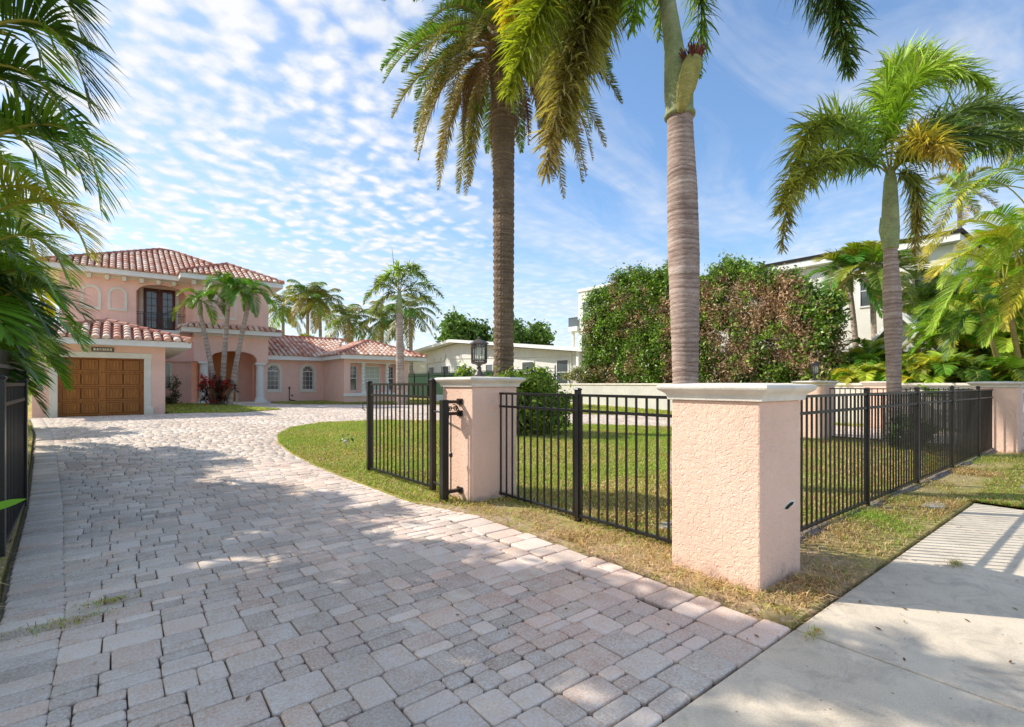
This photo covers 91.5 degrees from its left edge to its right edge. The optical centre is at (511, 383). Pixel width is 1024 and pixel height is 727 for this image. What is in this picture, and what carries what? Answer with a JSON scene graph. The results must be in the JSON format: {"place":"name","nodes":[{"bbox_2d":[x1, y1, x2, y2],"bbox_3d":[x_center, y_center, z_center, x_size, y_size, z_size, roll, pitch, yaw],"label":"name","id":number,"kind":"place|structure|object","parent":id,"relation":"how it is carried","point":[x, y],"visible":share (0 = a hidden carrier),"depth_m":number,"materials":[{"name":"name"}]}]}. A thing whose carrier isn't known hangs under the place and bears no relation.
{"place":"outdoors","nodes":[
{"label":"outdoors","id":0,"kind":"place"},
{"bbox_2d":[275,402,438,403],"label":"front lawn","id":1,"kind":"structure","parent":0,"point":[341,403],"depth_m":27.65,"materials":[{"name":"plant"}]},
{"bbox_2d":[0,416,762,726],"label":"driveway","id":2,"kind":"structure","parent":0,"point":[5,593],"depth_m":3.84,"materials":[{"name":"grey stone"}]},
{"bbox_2d":[0,403,943,726],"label":"paver surface","id":3,"kind":"object","parent":2,"relation":"on","point":[292,561],"visible":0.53,"depth_m":3.02,"materials":[{"name":"grey stone"}]},
{"bbox_2d":[363,252,444,404],"bbox_3d":[-5.553,-2.961,25.485,4.215,8.081,2.049,0,0,-11],"label":"foxtail palm","id":4,"kind":"object","parent":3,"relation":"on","point":[414,268],"visible":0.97,"depth_m":25.37,"materials":[{"name":"green plant"}]},
{"bbox_2d":[0,468,964,642],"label":"weeds","id":5,"kind":"object","parent":3,"relation":"on","point":[955,562],"visible":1,"depth_m":2.82,"materials":[{"name":"green plant"}]},
{"bbox_2d":[42,453,1018,706],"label":"fallen leaves","id":6,"kind":"object","parent":3,"relation":"on","point":[904,659],"visible":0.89,"depth_m":2.91,"materials":[{"name":"brown plant"}]},
{"bbox_2d":[0,395,979,632],"bbox_3d":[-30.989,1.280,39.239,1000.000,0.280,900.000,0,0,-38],"label":"ground","id":7,"kind":"structure","parent":0,"point":[19,525],"depth_m":5.24,"materials":[{"name":"green plant"}]},
{"bbox_2d":[0,419,36,616],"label":"verge","id":8,"kind":"structure","parent":7,"relation":"on","point":[9,547],"depth_m":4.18,"materials":[{"name":"green plant"}]},
{"bbox_2d":[0,499,25,509],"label":"leafy shrub","id":9,"kind":"object","parent":8,"relation":"on","point":[7,503],"visible":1,"depth_m":3.40,"materials":[{"name":"green plant"}]},
{"bbox_2d":[0,350,26,382],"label":"slat fence","id":10,"kind":"object","parent":8,"relation":"on","point":[5,363],"visible":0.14,"depth_m":5.65,"materials":[{"name":"black metal"}]},
{"bbox_2d":[0,375,28,556],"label":"gate leaf","id":11,"kind":"object","parent":8,"relation":"on","point":[13,440],"visible":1,"depth_m":4.40,"materials":[{"name":"black metal"}]},
{"bbox_2d":[12,318,51,416],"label":"areca palm","id":12,"kind":"object","parent":8,"relation":"on","point":[41,403],"visible":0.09,"depth_m":8.61,"materials":[{"name":"plant"}]},
{"bbox_2d":[0,233,65,391],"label":"areca palm","id":13,"kind":"object","parent":8,"relation":"on","point":[14,334],"visible":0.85,"depth_m":5.81,"materials":[{"name":"plant"}]},
{"bbox_2d":[27,346,52,404],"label":"areca palm","id":14,"kind":"object","parent":8,"relation":"on","point":[29,392],"visible":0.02,"depth_m":12.29,"materials":[{"name":"plant"}]},
{"bbox_2d":[0,146,81,390],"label":"areca palm","id":15,"kind":"object","parent":8,"relation":"on","point":[51,297],"visible":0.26,"depth_m":7.03,"materials":[{"name":"plant"}]},
{"bbox_2d":[2,251,96,373],"bbox_3d":[-10.015,-0.777,8.639,3.492,4.081,3.872,0,0,30],"label":"areca palm","id":16,"kind":"object","parent":8,"relation":"on","point":[72,333],"visible":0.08,"depth_m":9.50,"materials":[{"name":"plant"}]},
{"bbox_2d":[0,0,138,362],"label":"areca palm","id":17,"kind":"object","parent":8,"relation":"on","point":[19,123],"visible":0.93,"depth_m":4.12,"materials":[{"name":"plant"}]},
{"bbox_2d":[165,409,281,413],"bbox_3d":[-13.674,1.075,22.841,3.950,0.050,11.000,0,0,-38],"label":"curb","id":18,"kind":"object","parent":7,"relation":"on","point":[219,412],"visible":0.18,"depth_m":18.52,"materials":[{"name":"concrete"}]},
{"bbox_2d":[165,374,181,403],"bbox_3d":[-17.308,0.395,25.488,0.824,1.830,0.923,0,0,-38],"label":"thin shrub","id":19,"kind":"object","parent":18,"relation":"on","point":[174,396],"visible":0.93,"depth_m":25.48,"materials":[{"name":"green plant"}]},
{"bbox_2d":[172,288,224,397],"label":"christmas palm","id":20,"kind":"object","parent":18,"relation":"on","point":[190,300],"visible":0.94,"depth_m":24.50,"materials":[{"name":"green plant"}]},
{"bbox_2d":[194,372,239,404],"bbox_3d":[-14.317,0.259,24.431,2.247,1.648,1.103,0,0,4],"label":"red cordyline","id":21,"kind":"object","parent":18,"relation":"on","point":[217,388],"visible":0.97,"depth_m":24.29,"materials":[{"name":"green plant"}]},
{"bbox_2d":[195,271,253,404],"bbox_3d":[-14.081,-2.224,24.539,2.580,6.610,2.451,0,0,-38],"label":"christmas palm","id":22,"kind":"object","parent":18,"relation":"on","point":[225,278],"visible":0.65,"depth_m":24.49,"materials":[{"name":"green plant"}]},
{"bbox_2d":[216,278,277,404],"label":"christmas palm","id":23,"kind":"object","parent":18,"relation":"on","point":[247,285],"visible":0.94,"depth_m":24.49,"materials":[{"name":"green plant"}]},
{"bbox_2d":[32,248,426,417],"bbox_3d":[-14.592,-3.464,28.272,17.987,9.268,19.782,0,0,-38],"label":"villa","id":24,"kind":"object","parent":7,"relation":"on","point":[138,356],"visible":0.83,"depth_m":26.70,"materials":[{"name":"paint"}]},
{"bbox_2d":[58,357,143,416],"bbox_3d":[-14.058,0.090,17.147,2.270,2.000,0.100,0,0,-38],"label":"garage door","id":25,"kind":"structure","parent":24,"relation":"in","point":[101,386],"depth_m":17.15,"materials":[{"name":"brown wood"}]},
{"bbox_2d":[144,288,158,329],"bbox_3d":[-19.579,-4.020,27.116,0.693,2.340,0.110,0,0,-38],"label":"balcony door","id":26,"kind":"structure","parent":24,"relation":"in","point":[151,296],"depth_m":27.11,"materials":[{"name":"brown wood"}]},
{"bbox_2d":[160,289,174,330],"bbox_3d":[-19.016,-4.020,27.561,0.693,2.340,0.110,0,0,-38],"label":"balcony door","id":27,"kind":"structure","parent":24,"relation":"in","point":[167,297],"depth_m":27.55,"materials":[{"name":"brown wood"}]},
{"bbox_2d":[165,362,171,389],"bbox_3d":[-18.398,-0.425,26.539,0.560,1.450,0.120,0,0,-38],"label":"window","id":28,"kind":"structure","parent":24,"relation":"in","point":[168,365],"depth_m":26.62,"materials":[{"name":"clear glass"}]},
{"bbox_2d":[198,351,235,400],"bbox_3d":[-17.211,-0.470,29.133,1.898,2.960,0.120,0,0,-38],"label":"front door","id":29,"kind":"structure","parent":24,"relation":"in","point":[216,357],"depth_m":29.24,"materials":[{"name":"brown wood"}]},
{"bbox_2d":[267,365,278,389],"bbox_3d":[-14.012,-0.380,29.236,0.660,1.460,0.063,0,0,-38],"label":"window","id":30,"kind":"structure","parent":24,"relation":"in","point":[272,371],"depth_m":29.24,"materials":[{"name":"grey glass"}]},
{"bbox_2d":[303,366,312,389],"bbox_3d":[-12.473,-0.380,30.452,0.660,1.460,0.063,0,0,-38],"label":"window","id":31,"kind":"structure","parent":24,"relation":"in","point":[307,371],"depth_m":30.47,"materials":[{"name":"grey glass"}]},
{"bbox_2d":[350,366,356,390],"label":"window","id":32,"kind":"structure","parent":24,"relation":"in","point":[353,369],"depth_m":29.14,"materials":[{"name":"grey glass"}]},
{"bbox_2d":[364,366,379,390],"bbox_3d":[-8.373,-0.335,29.818,0.980,1.470,0.060,0,0,-38],"label":"window","id":33,"kind":"structure","parent":24,"relation":"in","point":[372,373],"depth_m":29.89,"materials":[{"name":"grey glass"}]},
{"bbox_2d":[388,366,393,390],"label":"window","id":34,"kind":"structure","parent":24,"relation":"in","point":[391,369],"depth_m":30.61,"materials":[{"name":"grey glass"}]},
{"bbox_2d":[268,291,305,334],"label":"coconut palm","id":35,"kind":"object","parent":7,"relation":"on","point":[282,310],"visible":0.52,"depth_m":51.58,"materials":[{"name":"green plant"}]},
{"bbox_2d":[281,279,332,333],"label":"coconut palm","id":36,"kind":"object","parent":7,"relation":"on","point":[301,296],"visible":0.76,"depth_m":49.18,"materials":[{"name":"green plant"}]},
{"bbox_2d":[291,285,343,336],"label":"coconut palm","id":37,"kind":"object","parent":7,"relation":"on","point":[321,312],"visible":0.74,"depth_m":49.50,"materials":[{"name":"green plant"}]},
{"bbox_2d":[321,304,374,343],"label":"coconut palm","id":38,"kind":"object","parent":7,"relation":"on","point":[344,318],"visible":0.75,"depth_m":45.36,"materials":[{"name":"green plant"}]},
{"bbox_2d":[359,301,405,348],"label":"coconut palm","id":39,"kind":"object","parent":7,"relation":"on","point":[380,327],"visible":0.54,"depth_m":45.09,"materials":[{"name":"green plant"}]},
{"bbox_2d":[382,293,438,373],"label":"coconut palm","id":40,"kind":"object","parent":7,"relation":"on","point":[410,313],"visible":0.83,"depth_m":43.27,"materials":[{"name":"green plant"}]},
{"bbox_2d":[430,305,492,344],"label":"leafy tree","id":41,"kind":"object","parent":7,"relation":"on","point":[455,325],"visible":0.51,"depth_m":52.83,"materials":[{"name":"green plant"}]},
{"bbox_2d":[408,365,555,394],"bbox_3d":[-3.724,0.024,35.395,0.090,2.132,19.830,0,0,-38],"label":"screened fence","id":42,"kind":"object","parent":7,"relation":"on","point":[419,378],"visible":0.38,"depth_m":38.92,"materials":[{"name":"green metal"}]},
{"bbox_2d":[408,339,588,392],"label":"white house","id":43,"kind":"structure","parent":7,"relation":"on","point":[446,356],"depth_m":37.44,"materials":[{"name":"paint"}]},
{"bbox_2d":[441,365,449,372],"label":"window","id":44,"kind":"structure","parent":43,"relation":"in","point":[444,369],"depth_m":42.66,"materials":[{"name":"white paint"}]},
{"bbox_2d":[522,361,533,377],"bbox_3d":[1.085,-0.743,34.072,0.057,1.626,1.291,0,0,-38],"label":"window","id":45,"kind":"structure","parent":43,"relation":"in","point":[529,363],"depth_m":34.12,"materials":[{"name":"grey glass"}]},
{"bbox_2d":[556,359,568,382],"bbox_3d":[3.176,-0.746,31.424,0.057,1.632,1.119,0,0,-38],"label":"window","id":46,"kind":"structure","parent":43,"relation":"in","point":[562,365],"depth_m":31.44,"materials":[{"name":"grey glass"}]},
{"bbox_2d":[488,315,556,345],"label":"leafy tree","id":47,"kind":"object","parent":7,"relation":"on","point":[538,334],"visible":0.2,"depth_m":54.03,"materials":[{"name":"green plant"}]},
{"bbox_2d":[533,371,561,392],"bbox_3d":[2.011,0.147,30.666,1.065,1.938,2.979,0,0,-38],"label":"clipped hedge","id":48,"kind":"object","parent":7,"relation":"on","point":[548,374],"visible":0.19,"depth_m":30.15,"materials":[{"name":"green plant"}]},
{"bbox_2d":[560,365,596,382],"bbox_3d":[3.855,0.013,28.009,1.470,2.185,2.906,0,0,-38],"label":"pale shrub","id":49,"kind":"object","parent":7,"relation":"on","point":[574,373],"visible":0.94,"depth_m":27.73,"materials":[{"name":"green plant"}]},
{"bbox_2d":[568,283,669,347],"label":"modern white house","id":50,"kind":"structure","parent":7,"relation":"on","point":[574,323],"depth_m":64.61,"materials":[{"name":"paint"}]},
{"bbox_2d":[577,260,671,382],"bbox_3d":[5.947,-2.682,26.186,2.619,7.484,5.985,0,0,-38],"label":"ficus tree","id":51,"kind":"object","parent":7,"relation":"on","point":[614,352],"visible":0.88,"depth_m":25.48,"materials":[{"name":"green plant"}]},
{"bbox_2d":[657,252,771,382],"bbox_3d":[8.859,-2.513,22.444,2.554,7.157,5.074,0,0,-38],"label":"ficus tree","id":52,"kind":"object","parent":7,"relation":"on","point":[718,305],"visible":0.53,"depth_m":21.47,"materials":[{"name":"green plant"}]},
{"bbox_2d":[558,383,1023,423],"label":"boundary wall","id":53,"kind":"structure","parent":7,"relation":"on","point":[650,389],"depth_m":22.99,"materials":[{"name":"paint"}]},
{"bbox_2d":[739,261,853,382],"bbox_3d":[11.150,-2.022,19.624,2.403,6.167,3.901,0,0,-38],"label":"ficus tree","id":54,"kind":"object","parent":7,"relation":"on","point":[807,322],"visible":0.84,"depth_m":19.17,"materials":[{"name":"green plant"}]},
{"bbox_2d":[817,337,885,382],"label":"areca palm","id":55,"kind":"object","parent":7,"relation":"on","point":[860,355],"visible":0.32,"depth_m":18.57,"materials":[{"name":"plant"}]},
{"bbox_2d":[804,240,900,347],"bbox_3d":[14.818,-2.393,21.969,3.897,7.519,3.823,0,0,-38],"label":"slim palm","id":56,"kind":"object","parent":7,"relation":"on","point":[849,258],"visible":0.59,"depth_m":21.72,"materials":[{"name":"green plant"}]},
{"bbox_2d":[706,290,1002,379],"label":"gabled garage","id":57,"kind":"structure","parent":7,"relation":"on","point":[880,333],"depth_m":19.41,"materials":[{"name":"white paint"}]},
{"bbox_2d":[706,228,1008,380],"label":"white house","id":58,"kind":"structure","parent":7,"relation":"on","point":[862,300],"depth_m":24.64,"materials":[{"name":"paint"}]},
{"bbox_2d":[859,277,877,307],"bbox_3d":[17.688,-4.600,24.344,0.057,1.640,1.320,0,0,-38],"label":"window","id":59,"kind":"structure","parent":58,"relation":"in","point":[864,302],"depth_m":24.72,"materials":[{"name":"grey glass"}]},
{"bbox_2d":[913,267,942,296],"bbox_3d":[18.943,-4.450,22.753,0.057,1.740,1.057,0,0,-38],"label":"window","id":60,"kind":"structure","parent":58,"relation":"in","point":[920,278],"depth_m":22.88,"materials":[{"name":"white paint"}]},
{"bbox_2d":[830,363,885,385],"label":"palm","id":61,"kind":"object","parent":7,"relation":"on","point":[862,373],"visible":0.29,"depth_m":16.76,"materials":[{"name":"plant"}]},
{"bbox_2d":[828,239,921,338],"bbox_3d":[15.182,-2.286,21.098,3.353,7.295,3.472,0,0,32],"label":"slim palm","id":62,"kind":"object","parent":7,"relation":"on","point":[875,276],"visible":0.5,"depth_m":20.70,"materials":[{"name":"green plant"}]},
{"bbox_2d":[869,347,913,361],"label":"areca palm","id":63,"kind":"object","parent":7,"relation":"on","point":[883,355],"visible":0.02,"depth_m":19.16,"materials":[{"name":"plant"}]},
{"bbox_2d":[873,354,938,382],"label":"palm","id":64,"kind":"object","parent":7,"relation":"on","point":[910,372],"visible":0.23,"depth_m":15.78,"materials":[{"name":"plant"}]},
{"bbox_2d":[879,255,965,317],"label":"slim palm","id":65,"kind":"object","parent":7,"relation":"on","point":[909,276],"visible":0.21,"depth_m":22.62,"materials":[{"name":"green plant"}]},
{"bbox_2d":[902,348,977,390],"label":"palm","id":66,"kind":"object","parent":7,"relation":"on","point":[942,371],"visible":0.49,"depth_m":15.06,"materials":[{"name":"plant"}]},
{"bbox_2d":[901,277,992,321],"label":"areca palm","id":67,"kind":"object","parent":7,"relation":"on","point":[922,289],"visible":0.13,"depth_m":20.77,"materials":[{"name":"plant"}]},
{"bbox_2d":[925,165,999,231],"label":"distant palm","id":68,"kind":"object","parent":7,"relation":"on","point":[962,177],"visible":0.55,"depth_m":29.85,"materials":[{"name":"green plant"}]},
{"bbox_2d":[902,298,1023,360],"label":"areca palm","id":69,"kind":"object","parent":7,"relation":"on","point":[929,343],"visible":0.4,"depth_m":17.19,"materials":[{"name":"plant"}]},
{"bbox_2d":[907,122,1023,367],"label":"areca palm","id":70,"kind":"object","parent":7,"relation":"on","point":[1005,236],"visible":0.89,"depth_m":13.24,"materials":[{"name":"plant"}]},
{"bbox_2d":[913,290,1023,359],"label":"areca palm","id":71,"kind":"object","parent":7,"relation":"on","point":[1004,346],"visible":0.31,"depth_m":16.12,"materials":[{"name":"plant"}]},
{"bbox_2d":[927,354,1015,382],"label":"palm","id":72,"kind":"object","parent":7,"relation":"on","point":[976,373],"visible":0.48,"depth_m":14.40,"materials":[{"name":"plant"}]},
{"bbox_2d":[930,238,1023,332],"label":"areca palm","id":73,"kind":"object","parent":7,"relation":"on","point":[989,281],"visible":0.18,"depth_m":18.77,"materials":[{"name":"plant"}]},
{"bbox_2d":[957,202,1023,356],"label":"areca palm","id":74,"kind":"object","parent":7,"relation":"on","point":[1019,212],"visible":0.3,"depth_m":16.59,"materials":[{"name":"plant"}]},
{"bbox_2d":[957,355,1023,382],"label":"palm","id":75,"kind":"object","parent":7,"relation":"on","point":[1013,367],"visible":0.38,"depth_m":13.77,"materials":[{"name":"plant"}]},
{"bbox_2d":[961,457,1023,507],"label":"kerbside grass","id":76,"kind":"structure","parent":7,"relation":"on","point":[1006,491],"depth_m":6.14,"materials":[{"name":"green plant"}]},
{"bbox_2d":[0,0,1023,377],"label":"sky","id":77,"kind":"structure","parent":0,"point":[261,136],"materials":[{"name":"blue"}]},
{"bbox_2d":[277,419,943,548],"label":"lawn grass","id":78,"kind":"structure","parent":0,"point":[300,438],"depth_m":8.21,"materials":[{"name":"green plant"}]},
{"bbox_2d":[277,420,1023,631],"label":"lawn","id":79,"kind":"structure","parent":0,"point":[770,615],"depth_m":4.41,"materials":[{"name":"plant"}]},
{"bbox_2d":[340,434,353,448],"bbox_3d":[-3.191,1.119,9.647,0.220,0.338,0.203,0,0,-38],"label":"plant","id":80,"kind":"object","parent":79,"relation":"on","point":[346,441],"visible":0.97,"depth_m":9.63,"materials":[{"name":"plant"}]},
{"bbox_2d":[454,361,483,376],"bbox_3d":[-1.209,0.318,13.443,1.186,1.907,1.142,0,0,-19],"label":"leafy shrub","id":81,"kind":"object","parent":79,"relation":"on","point":[466,370],"visible":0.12,"depth_m":13.43,"materials":[{"name":"green plant"}]},
{"bbox_2d":[434,377,525,502],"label":"gate pillar","id":82,"kind":"structure","parent":79,"relation":"on","point":[476,451],"depth_m":5.78,"materials":[{"name":"pink paint"}]},
{"bbox_2d":[432,399,462,502],"bbox_3d":[-0.833,0.770,5.894,0.259,1.200,0.522,0,0,-38],"label":"hinge post","id":83,"kind":"object","parent":82,"relation":"attached to","point":[445,491],"visible":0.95,"depth_m":5.66,"materials":[{"name":"black metal"}]},
{"bbox_2d":[362,378,435,489],"bbox_3d":[-1.585,0.616,6.819,0.137,1.368,1.912,0,0,-40],"label":"gate leaf","id":84,"kind":"object","parent":83,"relation":"attached to","point":[430,396],"visible":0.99,"depth_m":6.69,"materials":[{"name":"black metal"}]},
{"bbox_2d":[469,337,488,376],"bbox_3d":[-0.399,-0.333,6.056,0.233,0.486,0.238,0,0,-38],"label":"pillar lantern","id":85,"kind":"object","parent":82,"relation":"on","point":[479,342],"visible":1,"depth_m":6.03,"materials":[{"name":"grey metal"}]},
{"bbox_2d":[380,0,623,376],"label":"date palm","id":86,"kind":"object","parent":79,"relation":"on","point":[475,30],"visible":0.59,"depth_m":13.38,"materials":[{"name":"green plant"}]},
{"bbox_2d":[483,366,531,402],"bbox_3d":[-0.041,0.439,12.904,1.594,1.905,2.562,0,0,42],"label":"leafy shrub","id":87,"kind":"object","parent":79,"relation":"on","point":[506,373],"visible":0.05,"depth_m":12.74,"materials":[{"name":"green plant"}]},
{"bbox_2d":[497,363,573,435],"bbox_3d":[0.560,0.520,12.660,2.570,2.134,1.722,0,0,-38],"label":"leafy shrub","id":88,"kind":"object","parent":79,"relation":"on","point":[538,385],"visible":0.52,"depth_m":12.32,"materials":[{"name":"green plant"}]},
{"bbox_2d":[499,388,671,543],"bbox_3d":[0.640,0.704,4.870,0.061,1.332,2.510,0,0,-38],"label":"iron fence","id":89,"kind":"object","parent":79,"relation":"on","point":[577,411],"visible":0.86,"depth_m":4.80,"materials":[{"name":"black metal"}]},
{"bbox_2d":[485,0,883,486],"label":"foxtail palm","id":90,"kind":"object","parent":79,"relation":"on","point":[586,28],"visible":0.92,"depth_m":6.34,"materials":[{"name":"green plant"}]},
{"bbox_2d":[480,486,951,627],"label":"straw litter","id":91,"kind":"object","parent":79,"relation":"on","point":[671,567],"visible":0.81,"depth_m":3.71,"materials":[{"name":"beige plant"}]},
{"bbox_2d":[656,383,816,591],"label":"gate pillar","id":92,"kind":"structure","parent":79,"relation":"on","point":[736,483],"depth_m":3.39,"materials":[{"name":"pink paint"}]},
{"bbox_2d":[791,381,839,438],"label":"gate pillar","id":93,"kind":"structure","parent":79,"relation":"on","point":[823,387],"depth_m":12.12,"materials":[{"name":"pink paint"}]},
{"bbox_2d":[810,361,819,380],"bbox_3d":[7.540,-0.328,12.428,0.233,0.486,0.238,0,0,-38],"label":"pillar lantern","id":94,"kind":"object","parent":93,"relation":"on","point":[814,363],"visible":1,"depth_m":12.40,"materials":[{"name":"brown metal"}]},
{"bbox_2d":[762,26,1023,443],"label":"foxtail palm","id":95,"kind":"object","parent":79,"relation":"on","point":[906,72],"visible":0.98,"depth_m":10.57,"materials":[{"name":"green plant"}]},
{"bbox_2d":[800,386,992,531],"bbox_3d":[5.688,0.704,6.875,9.790,1.332,0.061,0,0,-38],"label":"iron fence","id":96,"kind":"object","parent":79,"relation":"on","point":[967,424],"visible":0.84,"depth_m":6.00,"materials":[{"name":"black metal"}]},
{"bbox_2d":[883,411,912,450],"bbox_3d":[8.191,1.042,10.297,0.931,0.989,1.774,0,0,37],"label":"dark shrub","id":97,"kind":"object","parent":79,"relation":"on","point":[902,432],"visible":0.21,"depth_m":10.01,"materials":[{"name":"green plant"}]},
{"bbox_2d":[800,450,996,541],"bbox_3d":[5.728,1.340,6.900,9.742,0.060,0.130,0,0,-38],"label":"edging strip","id":98,"kind":"object","parent":79,"relation":"on","point":[936,476],"visible":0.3,"depth_m":5.97,"materials":[{"name":"grey concrete"}]},
{"bbox_2d":[829,388,971,444],"bbox_3d":[8.550,0.704,11.149,0.061,1.332,2.608,0,0,-38],"label":"iron fence","id":99,"kind":"object","parent":79,"relation":"on","point":[906,389],"visible":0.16,"depth_m":11.44,"materials":[{"name":"black metal"}]},
{"bbox_2d":[922,501,947,508],"bbox_3d":[4.614,1.333,5.450,0.462,0.035,0.180,0,0,-38],"label":"flat stone","id":100,"kind":"object","parent":79,"relation":"on","point":[933,505],"visible":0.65,"depth_m":5.40,"materials":[{"name":"grey stone"}]},
{"bbox_2d":[967,381,1023,452],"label":"gate pillar","id":101,"kind":"structure","parent":79,"relation":"on","point":[1008,417],"depth_m":9.78,"materials":[{"name":"pink paint"}]},
{"bbox_2d":[571,406,943,431],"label":"side lawn","id":102,"kind":"structure","parent":0,"point":[664,410],"depth_m":19.56,"materials":[{"name":"plant"}]},
{"bbox_2d":[165,399,943,430],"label":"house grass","id":103,"kind":"structure","parent":102,"relation":"on","point":[186,407],"depth_m":21.75,"materials":[{"name":"green plant"}]},
{"bbox_2d":[859,381,885,428],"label":"gate pillar","id":104,"kind":"structure","parent":102,"relation":"on","point":[875,384],"depth_m":15.26,"materials":[{"name":"pink paint"}]},
{"bbox_2d":[902,385,968,428],"bbox_3d":[12.418,0.704,14.044,0.061,1.332,2.850,0,0,-38],"label":"iron fence","id":105,"kind":"object","parent":102,"relation":"on","point":[933,390],"visible":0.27,"depth_m":14.35,"materials":[{"name":"black metal"}]},
{"bbox_2d":[657,484,1023,726],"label":"sidewalk","id":106,"kind":"structure","parent":0,"point":[853,668],"depth_m":2.50,"materials":[{"name":"concrete"}]},
{"bbox_2d":[978,502,1023,509],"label":"sidewalk base","id":107,"kind":"object","parent":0,"point":[1020,508],"depth_m":5.64,"materials":[{"name":"grey concrete"}]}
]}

